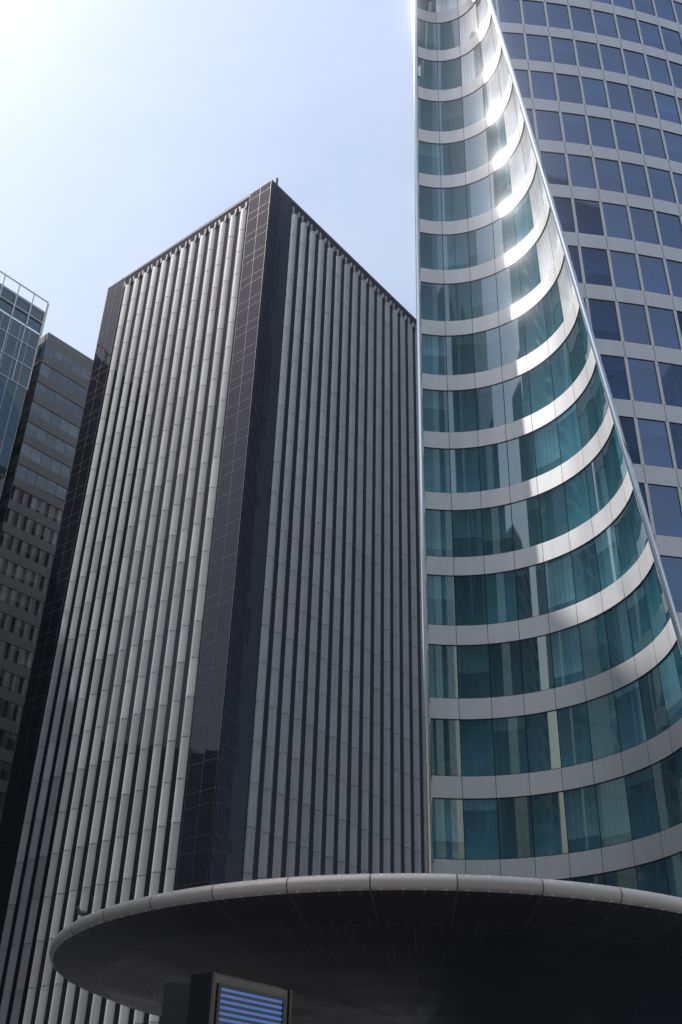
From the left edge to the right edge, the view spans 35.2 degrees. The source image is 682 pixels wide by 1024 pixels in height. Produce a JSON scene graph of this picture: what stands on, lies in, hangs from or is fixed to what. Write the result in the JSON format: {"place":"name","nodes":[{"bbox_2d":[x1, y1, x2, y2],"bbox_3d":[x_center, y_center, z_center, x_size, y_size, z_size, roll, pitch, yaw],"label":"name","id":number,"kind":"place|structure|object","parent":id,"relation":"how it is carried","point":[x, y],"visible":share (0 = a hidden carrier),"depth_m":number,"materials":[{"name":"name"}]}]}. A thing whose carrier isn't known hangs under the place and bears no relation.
{"place":"outdoors","nodes":[
{"label":"outdoors","id":0,"kind":"place"},
{"bbox_2d":[0,0,415,359],"label":"sky","id":1,"kind":"structure","parent":0,"point":[127,127],"materials":[{"name":"blue"}]},
{"label":"plaza ground","id":2,"kind":"structure","parent":0,"visible":0},
{"bbox_2d":[0,271,48,497],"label":"glazed tower","id":3,"kind":"structure","parent":2,"relation":"on","point":[19,343],"depth_m":150.50,"materials":[{"name":"blue glass"}]},
{"bbox_2d":[0,332,93,819],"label":"banded tower","id":4,"kind":"structure","parent":2,"relation":"on","point":[34,490],"depth_m":143.62,"materials":[{"name":"grey metal"}]},
{"bbox_2d":[160,982,190,1023],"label":"column","id":5,"kind":"structure","parent":2,"relation":"on","point":[175,1005],"depth_m":11.56,"materials":[{"name":"black"}]},
{"bbox_2d":[0,178,427,1023],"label":"skyscraper","id":6,"kind":"structure","parent":2,"relation":"on","point":[226,680],"depth_m":101.43,"materials":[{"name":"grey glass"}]},
{"bbox_2d":[187,972,292,1023],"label":"info kiosk","id":7,"kind":"object","parent":2,"relation":"on","point":[216,998],"visible":1,"depth_m":11.60,"materials":[{"name":"black metal"}]},
{"bbox_2d":[49,873,681,1023],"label":"entrance canopy","id":8,"kind":"object","parent":2,"relation":"on","point":[403,948],"visible":0.91,"depth_m":28.53,"materials":[{"name":"metal"}]},
{"bbox_2d":[76,906,88,917],"bbox_3d":[-7.356,11.460,30.772,0.520,0.346,0.143,13,-35,-17],"label":"pigeon","id":9,"kind":"object","parent":8,"relation":"on","point":[81,913],"visible":0.92,"depth_m":30.72,"materials":[{"name":"grey"}]},
{"bbox_2d":[412,0,681,897],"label":"skyscraper","id":10,"kind":"structure","parent":2,"relation":"on","point":[548,185],"depth_m":53.09,"materials":[{"name":"glass"}]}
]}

